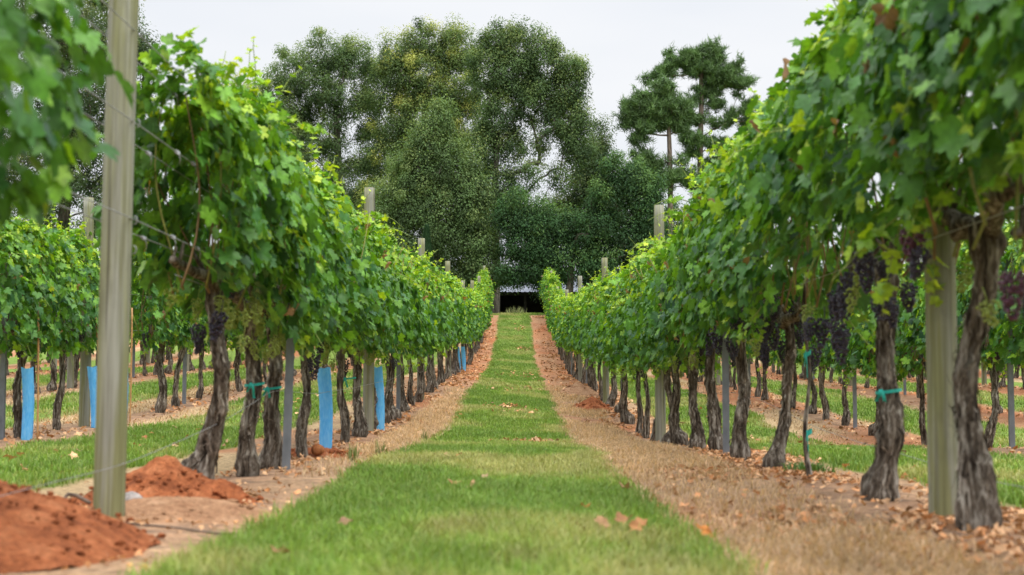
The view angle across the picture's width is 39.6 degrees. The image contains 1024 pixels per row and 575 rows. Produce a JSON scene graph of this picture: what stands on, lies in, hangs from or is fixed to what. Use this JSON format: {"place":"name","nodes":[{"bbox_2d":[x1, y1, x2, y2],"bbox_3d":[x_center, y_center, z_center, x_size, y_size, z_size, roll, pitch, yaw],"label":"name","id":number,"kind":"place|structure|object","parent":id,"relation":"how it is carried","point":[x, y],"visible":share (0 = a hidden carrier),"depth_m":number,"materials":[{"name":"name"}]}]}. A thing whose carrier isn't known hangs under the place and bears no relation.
{"place":"outdoors","nodes":[
{"label":"outdoors","id":0,"kind":"place"},
{"bbox_2d":[0,306,1023,574],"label":"grass","id":1,"kind":"structure","parent":0,"point":[516,510],"depth_m":5.70,"materials":[{"name":"plant"}]},
{"bbox_2d":[0,314,1023,574],"bbox_3d":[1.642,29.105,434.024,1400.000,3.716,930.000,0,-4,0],"label":"ground","id":2,"kind":"structure","parent":0,"point":[226,462],"depth_m":12.03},
{"bbox_2d":[0,248,8,439],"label":"metal post","id":3,"kind":"object","parent":2,"relation":"on","point":[3,365],"visible":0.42,"depth_m":11.32,"materials":[{"name":"metal"}]},
{"bbox_2d":[0,206,43,353],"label":"grape vine","id":4,"kind":"object","parent":2,"relation":"on","point":[10,295],"visible":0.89,"depth_m":10.80,"materials":[{"name":"green plant"}]},
{"bbox_2d":[21,302,38,439],"bbox_3d":[-3.832,0.657,11.302,0.133,1.200,0.075,2,-4,-34],"label":"vine sleeve","id":5,"kind":"object","parent":2,"relation":"on","point":[27,403],"visible":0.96,"depth_m":11.26,"materials":[{"name":"blue plastic"}]},
{"bbox_2d":[0,216,92,437],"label":"grape vine","id":6,"kind":"object","parent":2,"relation":"on","point":[45,285],"visible":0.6,"depth_m":11.68,"materials":[{"name":"green plant"}]},
{"bbox_2d":[46,295,80,390],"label":"grape vine","id":7,"kind":"object","parent":2,"relation":"on","point":[51,385],"visible":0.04,"depth_m":20.79,"materials":[{"name":"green plant"}]},
{"bbox_2d":[0,0,134,230],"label":"grape vine","id":8,"kind":"object","parent":2,"relation":"on","point":[39,75],"visible":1,"depth_m":3.14,"materials":[{"name":"green plant"}]},
{"bbox_2d":[67,350,73,387],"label":"wooden post","id":9,"kind":"object","parent":2,"relation":"on","point":[70,374],"visible":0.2,"depth_m":21.75,"materials":[{"name":"grey wood"}]},
{"bbox_2d":[22,204,130,429],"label":"grape vine","id":10,"kind":"object","parent":2,"relation":"on","point":[79,242],"visible":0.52,"depth_m":12.96,"materials":[{"name":"green plant"}]},
{"bbox_2d":[0,480,165,573],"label":"soil mound","id":11,"kind":"object","parent":2,"relation":"on","point":[40,531],"visible":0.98,"depth_m":3.73,"materials":[{"name":"red soil"}]},
{"bbox_2d":[0,0,171,243],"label":"oak tree","id":12,"kind":"object","parent":2,"relation":"on","point":[79,183],"visible":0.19,"depth_m":57.89,"materials":[{"name":"green plant"}]},
{"bbox_2d":[78,197,93,426],"bbox_3d":[-4.049,0.268,13.532,0.106,2.261,0.110,1,-4,-7],"label":"wooden post","id":13,"kind":"object","parent":2,"relation":"on","point":[84,390],"visible":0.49,"depth_m":13.46,"materials":[{"name":"grey wood"}]},
{"bbox_2d":[87,306,97,427],"bbox_3d":[-3.906,0.761,13.293,0.132,1.200,0.074,-5,-4,0],"label":"vine sleeve","id":14,"kind":"object","parent":2,"relation":"on","point":[92,375],"visible":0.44,"depth_m":13.25,"materials":[{"name":"blue plastic"}]},
{"bbox_2d":[93,0,142,518],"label":"wooden post","id":15,"kind":"object","parent":2,"relation":"on","point":[109,486],"visible":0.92,"depth_m":4.74,"materials":[{"name":"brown wood"}]},
{"bbox_2d":[8,167,278,285],"bbox_3d":[-1.186,-0.090,29.683,0.015,3.280,56.000,0,-4,0],"label":"trellis wire","id":16,"kind":"object","parent":15,"relation":"attached to","point":[174,238],"visible":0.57,"depth_m":5.05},
{"bbox_2d":[58,70,228,189],"bbox_3d":[-1.186,-0.419,29.706,0.015,3.279,56.000,0,-4,0],"label":"trellis wire","id":17,"kind":"object","parent":15,"relation":"attached to","point":[179,154],"visible":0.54,"depth_m":5.10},
{"bbox_2d":[0,360,430,496],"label":"slack wire","id":18,"kind":"object","parent":15,"relation":"attached to","point":[168,445],"visible":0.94,"depth_m":4.96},
{"bbox_2d":[128,308,132,422],"bbox_3d":[-3.875,0.804,14.248,0.132,1.200,0.074,1,-4,-17],"label":"vine sleeve","id":19,"kind":"object","parent":2,"relation":"on","point":[131,366],"visible":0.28,"depth_m":14.23,"materials":[{"name":"plastic"}]},
{"bbox_2d":[75,455,214,506],"bbox_3d":[-1.389,0.774,5.677,0.715,0.208,0.894,0,-4,0],"label":"soil mound","id":20,"kind":"object","parent":2,"relation":"on","point":[166,475],"visible":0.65,"depth_m":5.51,"materials":[{"name":"red soil"}]},
{"bbox_2d":[129,249,203,412],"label":"grape vine","id":21,"kind":"object","parent":2,"relation":"on","point":[157,336],"visible":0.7,"depth_m":15.72,"materials":[{"name":"green plant"}]},
{"bbox_2d":[140,286,207,406],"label":"grape vine","id":22,"kind":"object","parent":2,"relation":"on","point":[175,400],"visible":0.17,"depth_m":17.08,"materials":[{"name":"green plant"}]},
{"bbox_2d":[123,521,245,534],"bbox_3d":[-1.123,0.759,4.502,0.605,0.032,0.090,-1,-4,16],"label":"ground root","id":23,"kind":"object","parent":2,"relation":"on","point":[182,528],"visible":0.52,"depth_m":4.43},
{"bbox_2d":[182,309,187,403],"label":"metal post","id":24,"kind":"object","parent":2,"relation":"on","point":[184,379],"visible":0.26,"depth_m":17.52,"materials":[{"name":"metal"}]},
{"bbox_2d":[88,496,285,524],"bbox_3d":[-1.200,0.790,4.970,1.070,0.111,0.973,-2,-5,30],"label":"soil mound","id":25,"kind":"object","parent":2,"relation":"on","point":[159,509],"visible":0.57,"depth_m":4.83,"materials":[{"name":"soil"}]},
{"bbox_2d":[166,317,225,399],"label":"grape vine","id":26,"kind":"object","parent":2,"relation":"on","point":[199,393],"visible":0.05,"depth_m":18.35,"materials":[{"name":"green plant"}]},
{"bbox_2d":[89,26,312,478],"bbox_3d":[-1.338,-0.070,6.176,0.789,2.059,1.310,0,-4,0],"label":"grape vine","id":27,"kind":"object","parent":2,"relation":"on","point":[226,117],"visible":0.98,"depth_m":5.94,"materials":[{"name":"green plant"}]},
{"bbox_2d":[201,478,263,503],"bbox_3d":[-1.129,0.815,5.594,0.352,0.129,0.359,-3,-5,34],"label":"soil mound","id":28,"kind":"object","parent":2,"relation":"on","point":[221,489],"visible":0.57,"depth_m":5.54,"materials":[{"name":"red soil"}]},
{"bbox_2d":[227,333,259,391],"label":"grape vine","id":29,"kind":"object","parent":2,"relation":"on","point":[239,385],"visible":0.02,"depth_m":20.58,"materials":[{"name":"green plant"}]},
{"bbox_2d":[160,36,338,476],"bbox_3d":[-1.303,-0.073,7.170,0.922,2.165,1.208,0,-4,0],"label":"grape vine","id":30,"kind":"object","parent":2,"relation":"on","point":[247,463],"visible":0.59,"depth_m":7.10,"materials":[{"name":"green plant"}]},
{"bbox_2d":[208,140,361,469],"bbox_3d":[-1.347,0.116,7.902,0.978,1.897,1.278,0,-4,0],"label":"grape vine","id":31,"kind":"object","parent":2,"relation":"on","point":[270,455],"visible":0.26,"depth_m":7.79,"materials":[{"name":"green plant"}]},
{"bbox_2d":[282,171,296,469],"bbox_3d":[-1.191,0.216,7.662,0.050,1.720,0.032,2,-4,-11],"label":"metal post","id":32,"kind":"object","parent":2,"relation":"on","point":[288,402],"visible":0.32,"depth_m":7.62,"materials":[{"name":"metal"}]},
{"bbox_2d":[232,126,391,457],"bbox_3d":[-1.286,0.120,9.273,1.048,2.079,1.938,0,-4,0],"label":"grape vine","id":33,"kind":"object","parent":2,"relation":"on","point":[354,281],"visible":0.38,"depth_m":8.96,"materials":[{"name":"green plant"}]},
{"bbox_2d":[253,25,388,217],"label":"oak tree","id":34,"kind":"object","parent":2,"relation":"on","point":[343,62],"visible":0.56,"depth_m":76.30,"materials":[{"name":"green plant"}]},
{"bbox_2d":[317,367,332,447],"bbox_3d":[-1.289,0.843,9.820,0.103,0.585,0.072,-2,-4,0],"label":"vine sleeve","id":35,"kind":"object","parent":2,"relation":"on","point":[325,407],"visible":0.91,"depth_m":9.80,"materials":[{"name":"blue plastic"}]},
{"bbox_2d":[291,447,361,457],"bbox_3d":[-1.259,1.092,9.275,0.681,0.098,0.883,0,-4,0],"label":"soil mound","id":36,"kind":"object","parent":2,"relation":"on","point":[330,451],"visible":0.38,"depth_m":9.14,"materials":[{"name":"red soil"}]},
{"bbox_2d":[280,169,407,442],"bbox_3d":[-1.300,0.213,10.879,0.986,2.088,1.999,0,-4,0],"label":"grape vine","id":37,"kind":"object","parent":2,"relation":"on","point":[389,316],"visible":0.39,"depth_m":11.13,"materials":[{"name":"green plant"}]},
{"bbox_2d":[363,187,374,432],"bbox_3d":[-1.329,0.246,13.222,0.107,2.364,0.110,3,-5,-39],"label":"wooden post","id":38,"kind":"object","parent":2,"relation":"on","point":[368,370],"visible":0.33,"depth_m":13.14,"materials":[{"name":"grey wood"}]},
{"bbox_2d":[320,210,420,436],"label":"grape vine","id":39,"kind":"object","parent":2,"relation":"on","point":[360,427],"visible":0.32,"depth_m":12.20,"materials":[{"name":"green plant"}]},
{"bbox_2d":[374,366,384,429],"bbox_3d":[-1.280,1.075,13.711,0.103,0.633,0.071,-2,-3,-17],"label":"vine sleeve","id":40,"kind":"object","parent":2,"relation":"on","point":[379,387],"visible":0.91,"depth_m":13.69,"materials":[{"name":"blue plastic"}]},
{"bbox_2d":[338,211,425,429],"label":"grape vine","id":41,"kind":"object","parent":2,"relation":"on","point":[410,319],"visible":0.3,"depth_m":13.66,"materials":[{"name":"green plant"}]},
{"bbox_2d":[396,357,400,409],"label":"metal post","id":42,"kind":"object","parent":2,"relation":"on","point":[398,369],"visible":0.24,"depth_m":16.15,"materials":[{"name":"metal"}]},
{"bbox_2d":[374,229,434,424],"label":"grape vine","id":43,"kind":"object","parent":2,"relation":"on","point":[416,300],"visible":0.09,"depth_m":14.82,"materials":[{"name":"green plant"}]},
{"bbox_2d":[374,244,441,420],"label":"grape vine","id":44,"kind":"object","parent":2,"relation":"on","point":[395,413],"visible":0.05,"depth_m":15.69,"materials":[{"name":"green plant"}]},
{"bbox_2d":[351,11,491,234],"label":"oak tree","id":45,"kind":"object","parent":2,"relation":"on","point":[397,67],"visible":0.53,"depth_m":74.18,"materials":[{"name":"green plant"}]},
{"bbox_2d":[400,247,443,411],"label":"grape vine","id":46,"kind":"object","parent":2,"relation":"on","point":[404,405],"visible":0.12,"depth_m":17.23,"materials":[{"name":"green plant"}]},
{"bbox_2d":[404,240,452,405],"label":"grape vine","id":47,"kind":"object","parent":2,"relation":"on","point":[440,317],"visible":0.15,"depth_m":18.28,"materials":[{"name":"green plant"}]},
{"bbox_2d":[422,223,435,265],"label":"cypress tree","id":48,"kind":"object","parent":2,"relation":"on","point":[427,237],"visible":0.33,"depth_m":62.16,"materials":[{"name":"green plant"}]},
{"bbox_2d":[414,249,459,401],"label":"grape vine","id":49,"kind":"object","parent":2,"relation":"on","point":[419,394],"visible":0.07,"depth_m":19.24,"materials":[{"name":"green plant"}]},
{"bbox_2d":[425,270,456,392],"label":"grape vine","id":50,"kind":"object","parent":2,"relation":"on","point":[430,387],"visible":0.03,"depth_m":21.83,"materials":[{"name":"green plant"}]},
{"bbox_2d":[425,276,460,388],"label":"grape vine","id":51,"kind":"object","parent":2,"relation":"on","point":[443,283],"visible":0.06,"depth_m":22.95,"materials":[{"name":"green plant"}]},
{"bbox_2d":[362,91,528,294],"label":"oak tree","id":52,"kind":"object","parent":2,"relation":"on","point":[431,191],"visible":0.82,"depth_m":64.89,"materials":[{"name":"green plant"}]},
{"bbox_2d":[434,265,465,384],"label":"grape vine","id":53,"kind":"object","parent":2,"relation":"on","point":[452,291],"visible":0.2,"depth_m":23.95,"materials":[{"name":"green plant"}]},
{"bbox_2d":[440,284,466,382],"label":"grape vine","id":54,"kind":"object","parent":2,"relation":"on","point":[441,357],"visible":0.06,"depth_m":25.09,"materials":[{"name":"green plant"}]},
{"bbox_2d":[451,273,474,375],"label":"grape vine","id":55,"kind":"object","parent":2,"relation":"on","point":[464,305],"visible":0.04,"depth_m":27.95,"materials":[{"name":"green plant"}]},
{"bbox_2d":[455,289,478,372],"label":"grape vine","id":56,"kind":"object","parent":2,"relation":"on","point":[471,330],"visible":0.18,"depth_m":31.07,"materials":[{"name":"green plant"}]},
{"bbox_2d":[462,285,484,363],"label":"grape vine","id":57,"kind":"object","parent":2,"relation":"on","point":[475,336],"visible":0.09,"depth_m":34.77,"materials":[{"name":"green plant"}]},
{"bbox_2d":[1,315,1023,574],"bbox_3d":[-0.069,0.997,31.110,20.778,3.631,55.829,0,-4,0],"label":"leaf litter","id":58,"kind":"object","parent":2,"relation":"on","point":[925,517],"visible":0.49,"depth_m":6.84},
{"bbox_2d":[457,14,604,312],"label":"oak tree","id":59,"kind":"object","parent":2,"relation":"on","point":[530,85],"visible":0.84,"depth_m":68.30,"materials":[{"name":"green plant"}]},
{"bbox_2d":[490,279,582,312],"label":"shed","id":60,"kind":"structure","parent":2,"relation":"on","point":[522,300],"depth_m":81.91,"materials":[{"name":"metal"}]},
{"bbox_2d":[555,291,577,379],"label":"grape vine","id":61,"kind":"object","parent":2,"relation":"on","point":[565,345],"visible":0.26,"depth_m":31.93,"materials":[{"name":"green plant"}]},
{"bbox_2d":[561,285,587,383],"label":"grape vine","id":62,"kind":"object","parent":2,"relation":"on","point":[568,336],"visible":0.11,"depth_m":29.66,"materials":[{"name":"green plant"}]},
{"bbox_2d":[538,112,617,285],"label":"oak tree","id":63,"kind":"object","parent":2,"relation":"on","point":[578,195],"visible":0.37,"depth_m":70.93,"materials":[{"name":"green plant"}]},
{"bbox_2d":[558,382,598,395],"bbox_3d":[1.167,1.776,24.918,0.735,0.254,1.734,0,-4,0],"label":"soil mound","id":64,"kind":"object","parent":2,"relation":"on","point":[578,388],"visible":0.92,"depth_m":24.55,"materials":[{"name":"soil"}]},
{"bbox_2d":[483,147,676,303],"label":"maple tree","id":65,"kind":"object","parent":2,"relation":"on","point":[537,232],"visible":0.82,"depth_m":63.87,"materials":[{"name":"green plant"}]},
{"bbox_2d":[569,282,596,391],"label":"grape vine","id":66,"kind":"object","parent":2,"relation":"on","point":[593,374],"visible":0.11,"depth_m":25.11,"materials":[{"name":"green plant"}]},
{"bbox_2d":[574,292,602,394],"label":"grape vine","id":67,"kind":"object","parent":2,"relation":"on","point":[599,376],"visible":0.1,"depth_m":24.02,"materials":[{"name":"green plant"}]},
{"bbox_2d":[573,270,609,400],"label":"grape vine","id":68,"kind":"object","parent":2,"relation":"on","point":[589,309],"visible":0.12,"depth_m":22.88,"materials":[{"name":"green plant"}]},
{"bbox_2d":[573,396,613,410],"bbox_3d":[1.173,1.688,20.538,0.665,0.237,1.520,0,-4,0],"label":"soil mound","id":69,"kind":"object","parent":2,"relation":"on","point":[592,402],"visible":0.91,"depth_m":20.24,"materials":[{"name":"red soil"}]},
{"bbox_2d":[577,285,617,406],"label":"grape vine","id":70,"kind":"object","parent":2,"relation":"on","point":[612,398],"visible":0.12,"depth_m":21.51,"materials":[{"name":"green plant"}]},
{"bbox_2d":[602,258,608,402],"bbox_3d":[1.485,0.715,22.601,0.111,2.385,0.111,2,-4,-22],"label":"wooden post","id":71,"kind":"object","parent":2,"relation":"on","point":[606,372],"visible":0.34,"depth_m":22.51,"materials":[{"name":"grey wood"}]},
{"bbox_2d":[586,258,632,412],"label":"grape vine","id":72,"kind":"object","parent":2,"relation":"on","point":[600,301],"visible":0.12,"depth_m":19.47,"materials":[{"name":"green plant"}]},
{"bbox_2d":[587,265,653,423],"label":"grape vine","id":73,"kind":"object","parent":2,"relation":"on","point":[627,416],"visible":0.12,"depth_m":17.83,"materials":[{"name":"green plant"}]},
{"bbox_2d":[600,245,654,437],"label":"grape vine","id":74,"kind":"object","parent":2,"relation":"on","point":[612,347],"visible":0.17,"depth_m":15.45,"materials":[{"name":"green plant"}]},
{"bbox_2d":[601,262,653,432],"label":"grape vine","id":75,"kind":"object","parent":2,"relation":"on","point":[609,319],"visible":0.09,"depth_m":16.46,"materials":[{"name":"green plant"}]},
{"bbox_2d":[603,232,682,440],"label":"grape vine","id":76,"kind":"object","parent":2,"relation":"on","point":[628,356],"visible":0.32,"depth_m":14.42,"materials":[{"name":"green plant"}]},
{"bbox_2d":[607,229,702,444],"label":"grape vine","id":77,"kind":"object","parent":2,"relation":"on","point":[642,360],"visible":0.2,"depth_m":13.11,"materials":[{"name":"green plant"}]},
{"bbox_2d":[610,74,700,237],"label":"pine tree","id":78,"kind":"object","parent":2,"relation":"on","point":[645,114],"visible":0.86,"depth_m":69.40,"materials":[{"name":"green plant"}]},
{"bbox_2d":[654,205,665,442],"bbox_3d":[1.445,0.401,13.899,0.109,2.426,0.111,3,-5,-38],"label":"wooden post","id":79,"kind":"object","parent":2,"relation":"on","point":[660,411],"visible":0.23,"depth_m":13.81,"materials":[{"name":"grey wood"}]},
{"bbox_2d":[625,230,720,446],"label":"grape vine","id":80,"kind":"object","parent":2,"relation":"on","point":[678,435],"visible":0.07,"depth_m":12.14,"materials":[{"name":"green plant"}]},
{"bbox_2d":[630,209,753,448],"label":"grape vine","id":81,"kind":"object","parent":2,"relation":"on","point":[656,315],"visible":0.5,"depth_m":11.04,"materials":[{"name":"green plant"}]},
{"bbox_2d":[635,34,763,172],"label":"pine tree","id":82,"kind":"object","parent":2,"relation":"on","point":[711,69],"visible":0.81,"depth_m":72.57,"materials":[{"name":"green plant"}]},
{"bbox_2d":[649,153,770,449],"bbox_3d":[1.423,0.127,10.038,0.871,2.201,1.352,0,-4,0],"label":"grape vine","id":83,"kind":"object","parent":2,"relation":"on","point":[713,408],"visible":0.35,"depth_m":9.95,"materials":[{"name":"green plant"}]},
{"bbox_2d":[721,329,729,454],"bbox_3d":[1.423,0.355,9.493,0.050,1.720,0.032,0,-4,6],"label":"metal post","id":84,"kind":"object","parent":2,"relation":"on","point":[725,397],"visible":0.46,"depth_m":9.45,"materials":[{"name":"metal"}]},
{"bbox_2d":[648,130,821,459],"bbox_3d":[1.392,0.053,8.922,1.010,2.177,1.355,0,-4,0],"label":"grape vine","id":85,"kind":"object","parent":2,"relation":"on","point":[739,444],"visible":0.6,"depth_m":8.88,"materials":[{"name":"green plant"}]},
{"bbox_2d":[746,340,776,399],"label":"grape vine","id":86,"kind":"object","parent":2,"relation":"on","point":[764,395],"visible":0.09,"depth_m":23.47,"materials":[{"name":"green plant"}]},
{"bbox_2d":[693,87,882,467],"bbox_3d":[1.478,-0.034,7.534,0.969,2.151,1.961,0,-4,0],"label":"grape vine","id":87,"kind":"object","parent":2,"relation":"on","point":[739,277],"visible":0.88,"depth_m":7.39,"materials":[{"name":"green plant"}]},
{"bbox_2d":[766,314,815,408],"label":"grape vine","id":88,"kind":"object","parent":2,"relation":"on","point":[794,384],"visible":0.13,"depth_m":21.16,"materials":[{"name":"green plant"}]},
{"bbox_2d":[743,175,853,477],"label":"young grape vine","id":89,"kind":"object","parent":2,"relation":"on","point":[780,281],"visible":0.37,"depth_m":6.85,"materials":[{"name":"green plant"}]},
{"bbox_2d":[772,321,840,413],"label":"grape vine","id":90,"kind":"object","parent":2,"relation":"on","point":[813,407],"visible":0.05,"depth_m":20.07,"materials":[{"name":"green plant"}]},
{"bbox_2d":[785,268,856,419],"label":"grape vine","id":91,"kind":"object","parent":2,"relation":"on","point":[824,402],"visible":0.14,"depth_m":18.88,"materials":[{"name":"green plant"}]},
{"bbox_2d":[812,275,869,425],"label":"grape vine","id":92,"kind":"object","parent":2,"relation":"on","point":[846,416],"visible":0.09,"depth_m":18.01,"materials":[{"name":"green plant"}]},
{"bbox_2d":[851,327,856,428],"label":"metal post","id":93,"kind":"object","parent":2,"relation":"on","point":[854,384],"visible":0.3,"depth_m":17.47,"materials":[{"name":"metal"}]},
{"bbox_2d":[715,0,994,500],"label":"grape vine","id":94,"kind":"object","parent":2,"relation":"on","point":[775,151],"visible":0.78,"depth_m":5.56,"materials":[{"name":"green plant"}]},
{"bbox_2d":[827,286,910,435],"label":"grape vine","id":95,"kind":"object","parent":2,"relation":"on","point":[872,428],"visible":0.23,"depth_m":16.46,"materials":[{"name":"green plant"}]},
{"bbox_2d":[849,261,924,441],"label":"grape vine","id":96,"kind":"object","parent":2,"relation":"on","point":[869,370],"visible":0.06,"depth_m":15.82,"materials":[{"name":"green plant"}]},
{"bbox_2d":[772,0,1023,531],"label":"grape vine","id":97,"kind":"object","parent":2,"relation":"on","point":[868,99],"visible":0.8,"depth_m":4.38,"materials":[{"name":"green plant"}]},
{"bbox_2d":[868,262,965,444],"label":"grape vine","id":98,"kind":"object","parent":2,"relation":"on","point":[907,362],"visible":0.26,"depth_m":14.28,"materials":[{"name":"green plant"}]},
{"bbox_2d":[921,91,957,519],"bbox_3d":[1.439,-0.335,4.804,0.108,2.385,0.112,-3,-5,39],"label":"wooden post","id":99,"kind":"object","parent":2,"relation":"on","point":[941,345],"visible":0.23,"depth_m":4.72,"materials":[{"name":"grey wood"}]},
{"bbox_2d":[742,205,1023,309],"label":"trellis wire","id":100,"kind":"object","parent":99,"relation":"attached to","point":[926,240],"visible":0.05,"depth_m":4.38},
{"bbox_2d":[871,0,1023,320],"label":"grape vine","id":101,"kind":"object","parent":2,"relation":"on","point":[930,62],"visible":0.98,"depth_m":3.51,"materials":[{"name":"green plant"}]},
{"bbox_2d":[900,242,1015,371],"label":"grape vine","id":102,"kind":"object","parent":2,"relation":"on","point":[920,338],"visible":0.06,"depth_m":13.55,"materials":[{"name":"green plant"}]},
{"bbox_2d":[956,220,1023,447],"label":"grape vine","id":103,"kind":"object","parent":2,"relation":"on","point":[990,430],"visible":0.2,"depth_m":12.31,"materials":[{"name":"green plant"}]},
{"bbox_2d":[974,0,1023,61],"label":"grape vine","id":104,"kind":"object","parent":2,"relation":"on","point":[1005,17],"visible":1,"depth_m":2.75,"materials":[{"name":"green plant"}]},
{"bbox_2d":[983,221,1023,370],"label":"grape vine","id":105,"kind":"object","parent":2,"relation":"on","point":[1005,326],"visible":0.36,"depth_m":11.30,"materials":[{"name":"green plant"}]},
{"bbox_2d":[1005,258,1014,447],"bbox_3d":[4.192,0.590,11.972,0.050,1.720,0.032,0,-4,0],"label":"metal post","id":106,"kind":"object","parent":2,"relation":"on","point":[1010,390],"visible":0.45,"depth_m":11.94,"materials":[{"name":"metal"}]},
{"bbox_2d":[0,0,1023,274],"label":"sky","id":107,"kind":"structure","parent":0,"point":[623,40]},
{"bbox_2d":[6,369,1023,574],"bbox_3d":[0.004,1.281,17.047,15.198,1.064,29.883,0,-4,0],"label":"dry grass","id":108,"kind":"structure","parent":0,"point":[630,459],"depth_m":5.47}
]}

